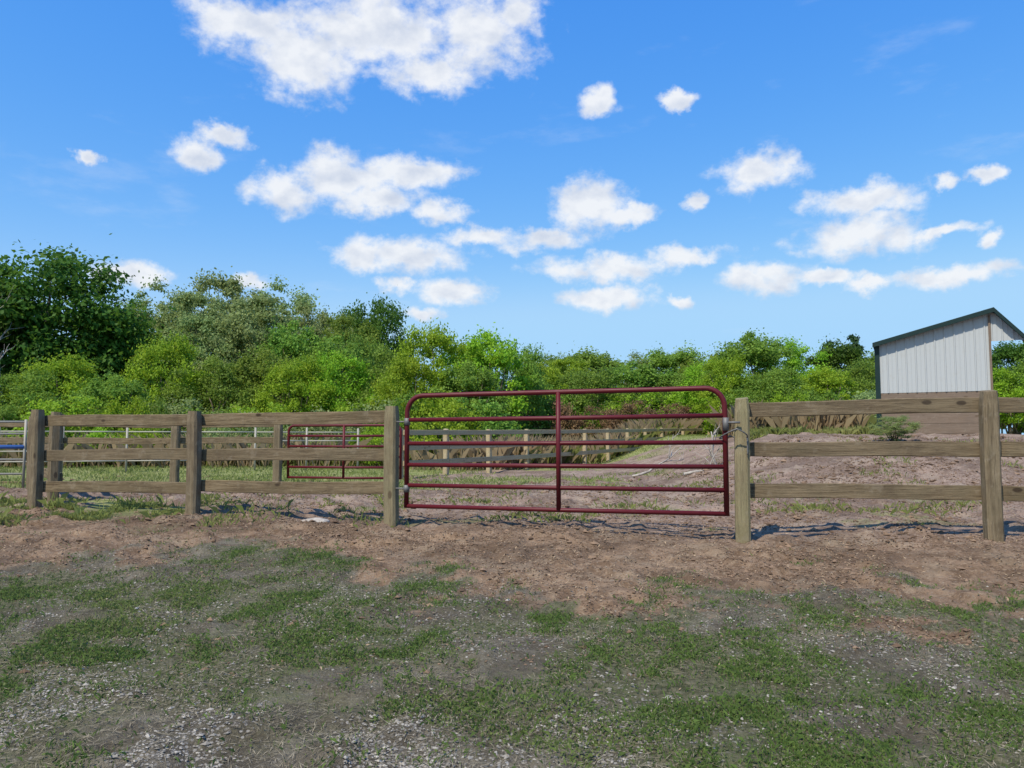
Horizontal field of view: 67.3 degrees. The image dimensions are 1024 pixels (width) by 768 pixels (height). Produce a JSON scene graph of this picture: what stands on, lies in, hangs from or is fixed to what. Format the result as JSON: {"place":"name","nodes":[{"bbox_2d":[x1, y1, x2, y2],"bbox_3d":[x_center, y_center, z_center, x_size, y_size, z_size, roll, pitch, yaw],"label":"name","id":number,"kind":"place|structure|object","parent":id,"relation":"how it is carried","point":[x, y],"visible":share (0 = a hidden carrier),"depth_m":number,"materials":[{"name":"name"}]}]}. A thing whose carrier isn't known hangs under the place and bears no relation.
{"place":"outdoors","nodes":[
{"label":"outdoors","id":0,"kind":"place"},
{"bbox_2d":[0,432,1023,767],"bbox_3d":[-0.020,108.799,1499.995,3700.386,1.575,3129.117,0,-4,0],"label":"ground","id":1,"kind":"structure","parent":0,"point":[942,574],"depth_m":5.24,"materials":[{"name":"soil"}]},
{"bbox_2d":[0,419,27,487],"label":"pipe gate","id":2,"kind":"structure","parent":1,"relation":"on","point":[23,447],"depth_m":13.44,"materials":[{"name":"white metal"}]},
{"bbox_2d":[0,274,53,394],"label":"leafy tree","id":3,"kind":"object","parent":1,"relation":"on","point":[11,335],"visible":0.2,"depth_m":39.32,"materials":[{"name":"green plant"}]},
{"bbox_2d":[0,367,70,430],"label":"leafy tree","id":4,"kind":"object","parent":1,"relation":"on","point":[33,380],"visible":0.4,"depth_m":32.32,"materials":[{"name":"green plant"}]},
{"bbox_2d":[0,391,71,432],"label":"shrub","id":5,"kind":"object","parent":1,"relation":"on","point":[28,396],"visible":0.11,"depth_m":31.24,"materials":[{"name":"green plant"}]},
{"bbox_2d":[26,412,64,500],"bbox_3d":[-7.388,1.244,12.125,0.201,1.539,3.209,3,-5,-37],"label":"wooden fence","id":6,"kind":"object","parent":1,"relation":"on","point":[52,472],"visible":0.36,"depth_m":10.87,"materials":[{"name":"brown wood"}]},
{"bbox_2d":[0,348,107,415],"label":"leafy tree","id":7,"kind":"object","parent":1,"relation":"on","point":[82,373],"visible":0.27,"depth_m":34.20,"materials":[{"name":"green plant"}]},
{"bbox_2d":[0,387,132,437],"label":"shrub","id":8,"kind":"object","parent":1,"relation":"on","point":[47,408],"visible":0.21,"depth_m":29.23,"materials":[{"name":"green plant"}]},
{"bbox_2d":[0,233,175,411],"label":"leafy tree","id":9,"kind":"object","parent":1,"relation":"on","point":[47,340],"visible":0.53,"depth_m":40.53,"materials":[{"name":"green plant"}]},
{"bbox_2d":[69,427,124,464],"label":"shrub","id":10,"kind":"object","parent":1,"relation":"on","point":[97,434],"visible":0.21,"depth_m":24.80,"materials":[{"name":"green plant"}]},
{"bbox_2d":[53,290,144,379],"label":"leafy tree","id":11,"kind":"object","parent":1,"relation":"on","point":[66,325],"visible":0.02,"depth_m":43.34,"materials":[{"name":"green plant"}]},
{"bbox_2d":[82,389,150,437],"bbox_3d":[-15.623,1.724,30.332,2.930,3.086,2.734,1,-4,-19],"label":"shrub","id":12,"kind":"object","parent":1,"relation":"on","point":[115,406],"visible":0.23,"depth_m":30.34,"materials":[{"name":"green plant"}]},
{"bbox_2d":[67,369,166,428],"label":"leafy tree","id":13,"kind":"object","parent":1,"relation":"on","point":[110,386],"visible":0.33,"depth_m":32.52,"materials":[{"name":"green plant"}]},
{"bbox_2d":[108,428,170,463],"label":"shrub","id":14,"kind":"object","parent":1,"relation":"on","point":[143,434],"visible":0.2,"depth_m":24.60,"materials":[{"name":"green plant"}]},
{"bbox_2d":[109,389,171,435],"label":"shrub","id":15,"kind":"object","parent":1,"relation":"on","point":[160,409],"visible":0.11,"depth_m":31.27,"materials":[{"name":"green plant"}]},
{"bbox_2d":[0,421,282,483],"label":"wooden fence","id":16,"kind":"object","parent":1,"relation":"on","point":[175,440],"visible":0.47,"depth_m":15.05,"materials":[{"name":"brown wood"}]},
{"bbox_2d":[287,424,401,478],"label":"farm gate","id":17,"kind":"structure","parent":16,"relation":"attached to","point":[343,467],"depth_m":14.73,"materials":[{"name":"metal"}]},
{"bbox_2d":[126,292,170,335],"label":"leafy tree","id":18,"kind":"object","parent":1,"relation":"on","point":[134,302],"depth_m":47.98,"materials":[{"name":"green plant"}]},
{"bbox_2d":[114,318,191,407],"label":"leafy tree","id":19,"kind":"object","parent":1,"relation":"on","point":[131,354],"visible":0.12,"depth_m":42.95,"materials":[{"name":"green plant"}]},
{"bbox_2d":[119,274,216,379],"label":"leafy tree","id":20,"kind":"object","parent":1,"relation":"on","point":[156,287],"visible":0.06,"depth_m":49.20,"materials":[{"name":"green plant"}]},
{"bbox_2d":[115,328,231,412],"bbox_3d":[-16.825,0.530,37.994,6.203,6.566,5.973,4,-6,-43],"label":"leafy tree","id":21,"kind":"object","parent":1,"relation":"on","point":[166,351],"visible":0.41,"depth_m":37.04,"materials":[{"name":"green plant"}]},
{"bbox_2d":[133,393,217,435],"bbox_3d":[-14.024,1.879,32.211,3.674,3.110,3.812,-2,-5,26],"label":"shrub","id":22,"kind":"object","parent":1,"relation":"on","point":[192,402],"visible":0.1,"depth_m":31.84,"materials":[{"name":"green plant"}]},
{"bbox_2d":[0,427,358,471],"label":"white rail fence","id":23,"kind":"object","parent":1,"relation":"on","point":[255,431],"visible":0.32,"depth_m":21.35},
{"bbox_2d":[141,283,244,399],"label":"leafy tree","id":24,"kind":"object","parent":1,"relation":"on","point":[185,300],"visible":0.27,"depth_m":45.49,"materials":[{"name":"green plant"}]},
{"bbox_2d":[149,402,246,437],"bbox_3d":[-12.067,1.907,29.107,4.266,2.484,3.982,1,-4,-12],"label":"shrub","id":25,"kind":"object","parent":1,"relation":"on","point":[183,428],"visible":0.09,"depth_m":28.97,"materials":[{"name":"green plant"}]},
{"bbox_2d":[153,307,245,410],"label":"leafy tree","id":26,"kind":"object","parent":1,"relation":"on","point":[205,324],"visible":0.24,"depth_m":43.67,"materials":[{"name":"green plant"}]},
{"bbox_2d":[0,490,409,527],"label":"verge grass","id":27,"kind":"structure","parent":1,"relation":"on","point":[100,514],"depth_m":9.62,"materials":[{"name":"green plant"}]},
{"bbox_2d":[157,352,262,435],"bbox_3d":[-13.733,1.012,35.956,5.278,5.210,4.789,3,-5,-34],"label":"leafy tree","id":28,"kind":"object","parent":1,"relation":"on","point":[224,371],"visible":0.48,"depth_m":35.76,"materials":[{"name":"green plant"}]},
{"bbox_2d":[27,406,399,527],"bbox_3d":[-3.830,1.072,9.456,5.277,1.574,0.227,-1,-4,16],"label":"wooden fence","id":29,"kind":"object","parent":1,"relation":"on","point":[194,455],"visible":0.92,"depth_m":9.40,"materials":[{"name":"brown wood"}]},
{"bbox_2d":[168,266,288,366],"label":"leafy tree","id":30,"kind":"object","parent":1,"relation":"on","point":[230,286],"visible":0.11,"depth_m":51.81,"materials":[{"name":"green plant"}]},
{"bbox_2d":[190,316,295,412],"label":"leafy tree","id":31,"kind":"object","parent":1,"relation":"on","point":[249,332],"visible":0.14,"depth_m":43.18,"materials":[{"name":"green plant"}]},
{"bbox_2d":[232,427,273,464],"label":"shrub","id":32,"kind":"object","parent":1,"relation":"on","point":[258,434],"visible":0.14,"depth_m":25.59,"materials":[{"name":"green plant"}]},
{"bbox_2d":[197,284,311,391],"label":"leafy tree","id":33,"kind":"object","parent":1,"relation":"on","point":[265,318],"visible":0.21,"depth_m":45.27,"materials":[{"name":"green plant"}]},
{"bbox_2d":[210,341,311,411],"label":"leafy tree","id":34,"kind":"object","parent":1,"relation":"on","point":[256,368],"visible":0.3,"depth_m":37.14,"materials":[{"name":"green plant"}]},
{"bbox_2d":[227,395,308,433],"bbox_3d":[-10.323,1.933,31.738,3.900,2.865,4.046,0,-4,1],"label":"shrub","id":35,"kind":"object","parent":1,"relation":"on","point":[276,406],"visible":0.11,"depth_m":31.45,"materials":[{"name":"green plant"}]},
{"bbox_2d":[224,274,339,360],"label":"leafy tree","id":36,"kind":"object","parent":1,"relation":"on","point":[302,297],"visible":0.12,"depth_m":51.20,"materials":[{"name":"green plant"}]},
{"bbox_2d":[247,314,337,401],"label":"leafy tree","id":37,"kind":"object","parent":1,"relation":"on","point":[281,338],"visible":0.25,"depth_m":42.36,"materials":[{"name":"green plant"}]},
{"bbox_2d":[249,351,356,433],"bbox_3d":[-9.874,1.026,35.968,5.187,5.183,5.387,-4,-6,44],"label":"leafy tree","id":38,"kind":"object","parent":1,"relation":"on","point":[305,372],"visible":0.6,"depth_m":34.98,"materials":[{"name":"green plant"}]},
{"bbox_2d":[282,299,354,358],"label":"leafy tree","id":39,"kind":"object","parent":1,"relation":"on","point":[305,315],"visible":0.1,"depth_m":49.47,"materials":[{"name":"green plant"}]},
{"bbox_2d":[283,404,363,444],"bbox_3d":[-7.314,1.936,29.052,3.627,2.396,3.885,0,-4,-7],"label":"shrub","id":40,"kind":"object","parent":1,"relation":"on","point":[323,429],"visible":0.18,"depth_m":28.75,"materials":[{"name":"green plant"}]},
{"bbox_2d":[288,330,375,412],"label":"leafy tree","id":41,"kind":"object","parent":1,"relation":"on","point":[327,345],"visible":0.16,"depth_m":41.68,"materials":[{"name":"green plant"}]},
{"bbox_2d":[298,346,376,437],"bbox_3d":[-7.833,0.972,37.229,4.922,5.502,5.425,1,-4,-8],"label":"leafy tree","id":42,"kind":"object","parent":1,"relation":"on","point":[332,367],"visible":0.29,"depth_m":37.02,"materials":[{"name":"green plant"}]},
{"bbox_2d":[315,305,371,400],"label":"leafy tree","id":43,"kind":"object","parent":1,"relation":"on","point":[342,320],"visible":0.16,"depth_m":46.01,"materials":[{"name":"green plant"}]},
{"bbox_2d":[319,395,373,439],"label":"shrub","id":44,"kind":"object","parent":1,"relation":"on","point":[344,409],"visible":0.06,"depth_m":32.45,"materials":[{"name":"green plant"}]},
{"bbox_2d":[323,328,386,400],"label":"leafy tree","id":45,"kind":"object","parent":1,"relation":"on","point":[367,348],"visible":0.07,"depth_m":43.55,"materials":[{"name":"green plant"}]},
{"bbox_2d":[338,310,386,384],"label":"leafy tree","id":46,"kind":"object","parent":1,"relation":"on","point":[366,331],"visible":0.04,"depth_m":59.53,"materials":[{"name":"green plant"}]},
{"bbox_2d":[348,423,383,465],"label":"shrub","id":47,"kind":"object","parent":1,"relation":"on","point":[377,431],"visible":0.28,"depth_m":24.84,"materials":[{"name":"green plant"}]},
{"bbox_2d":[341,395,411,439],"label":"shrub","id":48,"kind":"object","parent":1,"relation":"on","point":[368,408],"visible":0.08,"depth_m":32.27,"materials":[{"name":"green plant"}]},
{"bbox_2d":[339,292,417,381],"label":"leafy tree","id":49,"kind":"object","parent":1,"relation":"on","point":[391,321],"visible":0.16,"depth_m":61.56,"materials":[{"name":"green plant"}]},
{"bbox_2d":[338,342,425,409],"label":"leafy tree","id":50,"kind":"object","parent":1,"relation":"on","point":[383,353],"visible":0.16,"depth_m":37.94,"materials":[{"name":"green plant"}]},
{"bbox_2d":[364,350,447,429],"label":"leafy tree","id":51,"kind":"object","parent":1,"relation":"on","point":[416,370],"visible":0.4,"depth_m":33.38,"materials":[{"name":"green plant"}]},
{"bbox_2d":[378,385,440,440],"bbox_3d":[-3.723,1.642,29.489,2.604,3.195,2.790,-1,-4,14],"label":"shrub","id":52,"kind":"object","parent":1,"relation":"on","point":[402,412],"visible":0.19,"depth_m":28.82,"materials":[{"name":"green plant"}]},
{"bbox_2d":[0,433,819,506],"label":"field grass","id":53,"kind":"structure","parent":1,"relation":"on","point":[94,469],"depth_m":18.77,"materials":[{"name":"green plant"}]},
{"bbox_2d":[363,317,489,429],"bbox_3d":[-3.713,0.271,36.218,6.366,6.852,6.130,0,-4,5],"label":"leafy tree","id":54,"kind":"object","parent":1,"relation":"on","point":[442,341],"visible":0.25,"depth_m":35.38,"materials":[{"name":"green plant"}]},
{"bbox_2d":[0,398,873,470],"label":"dry weeds","id":55,"kind":"object","parent":1,"relation":"on","point":[820,421],"visible":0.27,"depth_m":24.02,"materials":[{"name":"plant"}]},
{"bbox_2d":[0,409,876,469],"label":"tall weeds","id":56,"kind":"object","parent":1,"relation":"on","point":[871,419],"visible":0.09,"depth_m":25.29,"materials":[{"name":"green plant"}]},
{"bbox_2d":[396,385,492,451],"bbox_3d":[-2.465,1.642,29.280,4.282,3.251,3.996,2,-5,-24],"label":"shrub","id":57,"kind":"object","parent":1,"relation":"on","point":[453,405],"visible":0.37,"depth_m":28.78,"materials":[{"name":"green plant"}]},
{"bbox_2d":[425,354,513,435],"bbox_3d":[-1.905,1.135,33.857,4.280,4.766,4.246,0,-4,4],"label":"leafy tree","id":58,"kind":"object","parent":1,"relation":"on","point":[466,376],"visible":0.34,"depth_m":33.49,"materials":[{"name":"green plant"}]},
{"bbox_2d":[418,391,523,439],"bbox_3d":[-1.583,1.831,31.302,4.387,3.216,4.229,3,-5,-31],"label":"shrub","id":59,"kind":"object","parent":1,"relation":"on","point":[492,409],"visible":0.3,"depth_m":30.81,"materials":[{"name":"green plant"}]},
{"bbox_2d":[424,322,535,438],"bbox_3d":[-1.140,0.465,36.980,5.822,6.652,5.776,2,-4,-21],"label":"leafy tree","id":60,"kind":"object","parent":1,"relation":"on","point":[502,358],"visible":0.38,"depth_m":36.17,"materials":[{"name":"green plant"}]},
{"bbox_2d":[0,538,1023,767],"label":"clover","id":61,"kind":"object","parent":1,"relation":"on","point":[596,745],"visible":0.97,"depth_m":4.13,"materials":[{"name":"green plant"}]},
{"bbox_2d":[0,543,1023,767],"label":"straw","id":62,"kind":"object","parent":1,"relation":"on","point":[283,711],"visible":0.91,"depth_m":3.80,"materials":[{"name":"plant"}]},
{"bbox_2d":[0,573,1023,767],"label":"gravel","id":63,"kind":"structure","parent":1,"relation":"on","point":[231,714],"depth_m":3.63,"materials":[{"name":"grey gravel"}]},
{"bbox_2d":[0,435,1023,691],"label":"wood chips","id":64,"kind":"object","parent":1,"relation":"on","point":[602,547],"visible":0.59,"depth_m":7.19,"materials":[{"name":"brown wood"}]},
{"bbox_2d":[496,342,557,437],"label":"leafy tree","id":65,"kind":"object","parent":1,"relation":"on","point":[538,381],"visible":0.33,"depth_m":39.19,"materials":[{"name":"green plant"}]},
{"bbox_2d":[503,343,571,388],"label":"leafy tree","id":66,"kind":"object","parent":1,"relation":"on","point":[550,360],"visible":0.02,"depth_m":74.12,"materials":[{"name":"green plant"}]},
{"bbox_2d":[508,361,587,428],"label":"leafy tree","id":67,"kind":"object","parent":1,"relation":"on","point":[553,376],"visible":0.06,"depth_m":44.98,"materials":[{"name":"green plant"}]},
{"bbox_2d":[517,395,580,436],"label":"shrub","id":68,"kind":"object","parent":1,"relation":"on","point":[540,424],"visible":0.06,"depth_m":40.39,"materials":[{"name":"green plant"}]},
{"bbox_2d":[402,428,710,477],"bbox_3d":[3.554,2.422,29.242,0.607,1.832,24.368,-3,-5,32],"label":"wooden fence","id":69,"kind":"object","parent":1,"relation":"on","point":[489,458],"visible":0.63,"depth_m":23.14,"materials":[{"name":"brown wood"}]},
{"bbox_2d":[534,395,586,439],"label":"shrub","id":70,"kind":"object","parent":1,"relation":"on","point":[567,411],"visible":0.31,"depth_m":39.72,"materials":[{"name":"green plant"}]},
{"bbox_2d":[538,386,596,437],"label":"shrub","id":71,"kind":"object","parent":1,"relation":"on","point":[564,402],"visible":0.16,"depth_m":41.45,"materials":[{"name":"green plant"}]},
{"bbox_2d":[541,353,597,401],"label":"leafy tree","id":72,"kind":"object","parent":1,"relation":"on","point":[559,363],"visible":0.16,"depth_m":69.64,"materials":[{"name":"green plant"}]},
{"bbox_2d":[558,341,626,404],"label":"leafy tree","id":73,"kind":"object","parent":1,"relation":"on","point":[597,359],"visible":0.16,"depth_m":73.88,"materials":[{"name":"green plant"}]},
{"bbox_2d":[549,363,640,426],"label":"leafy tree","id":74,"kind":"object","parent":1,"relation":"on","point":[575,381],"visible":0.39,"depth_m":43.03,"materials":[{"name":"green plant"}]},
{"bbox_2d":[570,404,620,438],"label":"shrub","id":75,"kind":"object","parent":1,"relation":"on","point":[610,423],"visible":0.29,"depth_m":39.72,"materials":[{"name":"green plant"}]},
{"bbox_2d":[593,358,678,413],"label":"leafy tree","id":76,"kind":"object","parent":1,"relation":"on","point":[638,376],"visible":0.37,"depth_m":45.20,"materials":[{"name":"green plant"}]},
{"bbox_2d":[610,399,662,427],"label":"shrub","id":77,"kind":"object","parent":1,"relation":"on","point":[628,408],"visible":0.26,"depth_m":40.03,"materials":[{"name":"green plant"}]},
{"bbox_2d":[601,384,677,425],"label":"shrub","id":78,"kind":"object","parent":1,"relation":"on","point":[648,396],"visible":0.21,"depth_m":41.80,"materials":[{"name":"green plant"}]},
{"bbox_2d":[624,339,707,394],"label":"leafy tree","id":79,"kind":"object","parent":1,"relation":"on","point":[666,361],"visible":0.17,"depth_m":76.77,"materials":[{"name":"green plant"}]},
{"bbox_2d":[634,367,708,410],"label":"leafy tree","id":80,"kind":"object","parent":1,"relation":"on","point":[668,382],"visible":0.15,"depth_m":44.48,"materials":[{"name":"green plant"}]},
{"bbox_2d":[322,432,1022,522],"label":"sparse weeds","id":81,"kind":"object","parent":1,"relation":"on","point":[794,507],"visible":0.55,"depth_m":10.34,"materials":[{"name":"green plant"}]},
{"bbox_2d":[658,400,703,431],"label":"shrub","id":82,"kind":"object","parent":1,"relation":"on","point":[683,410],"visible":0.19,"depth_m":39.95,"materials":[{"name":"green plant"}]},
{"bbox_2d":[661,357,746,434],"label":"leafy tree","id":83,"kind":"object","parent":1,"relation":"on","point":[693,372],"visible":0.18,"depth_m":41.38,"materials":[{"name":"green plant"}]},
{"bbox_2d":[673,350,748,380],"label":"leafy tree","id":84,"kind":"object","parent":1,"relation":"on","point":[686,363],"visible":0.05,"depth_m":74.86,"materials":[{"name":"green plant"}]},
{"bbox_2d":[687,351,763,434],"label":"leafy tree","id":85,"kind":"object","parent":1,"relation":"on","point":[733,367],"visible":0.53,"depth_m":34.71,"materials":[{"name":"green plant"}]},
{"bbox_2d":[696,327,805,401],"bbox_3d":[11.307,-0.033,36.360,5.212,5.333,5.171,-3,-5,36],"label":"leafy tree","id":86,"kind":"object","parent":1,"relation":"on","point":[757,351],"visible":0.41,"depth_m":35.44,"materials":[{"name":"green plant"}]},
{"bbox_2d":[716,364,824,411],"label":"leafy tree","id":87,"kind":"object","parent":1,"relation":"on","point":[774,375],"visible":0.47,"depth_m":32.23,"materials":[{"name":"green plant"}]},
{"bbox_2d":[759,386,808,402],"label":"shrub","id":88,"kind":"object","parent":1,"relation":"on","point":[777,398],"visible":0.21,"depth_m":27.76,"materials":[{"name":"green plant"}]},
{"bbox_2d":[745,335,850,400],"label":"leafy tree","id":89,"kind":"object","parent":1,"relation":"on","point":[798,356],"visible":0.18,"depth_m":36.41,"materials":[{"name":"green plant"}]},
{"bbox_2d":[733,424,882,440],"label":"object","id":90,"kind":"object","parent":1,"relation":"on","point":[755,433],"visible":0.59,"depth_m":21.10,"materials":[{"name":"green plant"}]},
{"bbox_2d":[797,387,845,400],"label":"shrub","id":91,"kind":"object","parent":1,"relation":"on","point":[828,395],"visible":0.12,"depth_m":28.81,"materials":[{"name":"green plant"}]},
{"bbox_2d":[788,362,869,400],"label":"leafy tree","id":92,"kind":"object","parent":1,"relation":"on","point":[825,378],"visible":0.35,"depth_m":33.53,"materials":[{"name":"green plant"}]},
{"bbox_2d":[802,335,874,390],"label":"leafy tree","id":93,"kind":"object","parent":1,"relation":"on","point":[842,354],"visible":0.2,"depth_m":60.94,"materials":[{"name":"green plant"}]},
{"bbox_2d":[828,355,875,399],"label":"leafy tree","id":94,"kind":"object","parent":1,"relation":"on","point":[860,374],"visible":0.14,"depth_m":37.34,"materials":[{"name":"green plant"}]},
{"bbox_2d":[847,388,876,425],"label":"shrub","id":95,"kind":"object","parent":1,"relation":"on","point":[864,395],"visible":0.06,"depth_m":27.56,"materials":[{"name":"green plant"}]},
{"bbox_2d":[734,390,1023,542],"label":"wooden fence","id":96,"kind":"object","parent":1,"relation":"on","point":[990,449],"visible":0.93,"depth_m":7.60,"materials":[{"name":"brown wood"}]},
{"bbox_2d":[395,386,747,515],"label":"farm gate","id":97,"kind":"structure","parent":96,"relation":"attached to","point":[558,443],"depth_m":8.16,"materials":[{"name":"red metal"}]},
{"bbox_2d":[868,414,922,440],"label":"shrub","id":98,"kind":"object","parent":1,"relation":"on","point":[895,427],"visible":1,"depth_m":16.85,"materials":[{"name":"green plant"}]},
{"bbox_2d":[872,307,1023,434],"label":"shed","id":99,"kind":"structure","parent":1,"relation":"on","point":[952,358],"depth_m":20.35,"materials":[{"name":"grey metal"}]},
{"bbox_2d":[991,340,1023,429],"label":"leafy tree","id":100,"kind":"object","parent":1,"relation":"on","point":[1003,353],"visible":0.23,"depth_m":45.61,"materials":[{"name":"green plant"}]},
{"bbox_2d":[992,364,1023,434],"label":"leafy tree","id":101,"kind":"object","parent":1,"relation":"on","point":[1005,418],"visible":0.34,"depth_m":33.80,"materials":[{"name":"green plant"}]},
{"bbox_2d":[993,352,1023,427],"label":"leafy tree","id":102,"kind":"object","parent":1,"relation":"on","point":[1020,367],"visible":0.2,"depth_m":34.09,"materials":[{"name":"green plant"}]},
{"bbox_2d":[0,521,1023,767],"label":"grass","id":103,"kind":"structure","parent":0,"point":[306,641],"depth_m":4.27,"materials":[{"name":"green plant"}]},
{"bbox_2d":[0,0,1023,434],"label":"sky","id":104,"kind":"structure","parent":0,"point":[617,177],"materials":[{"name":"blue"}]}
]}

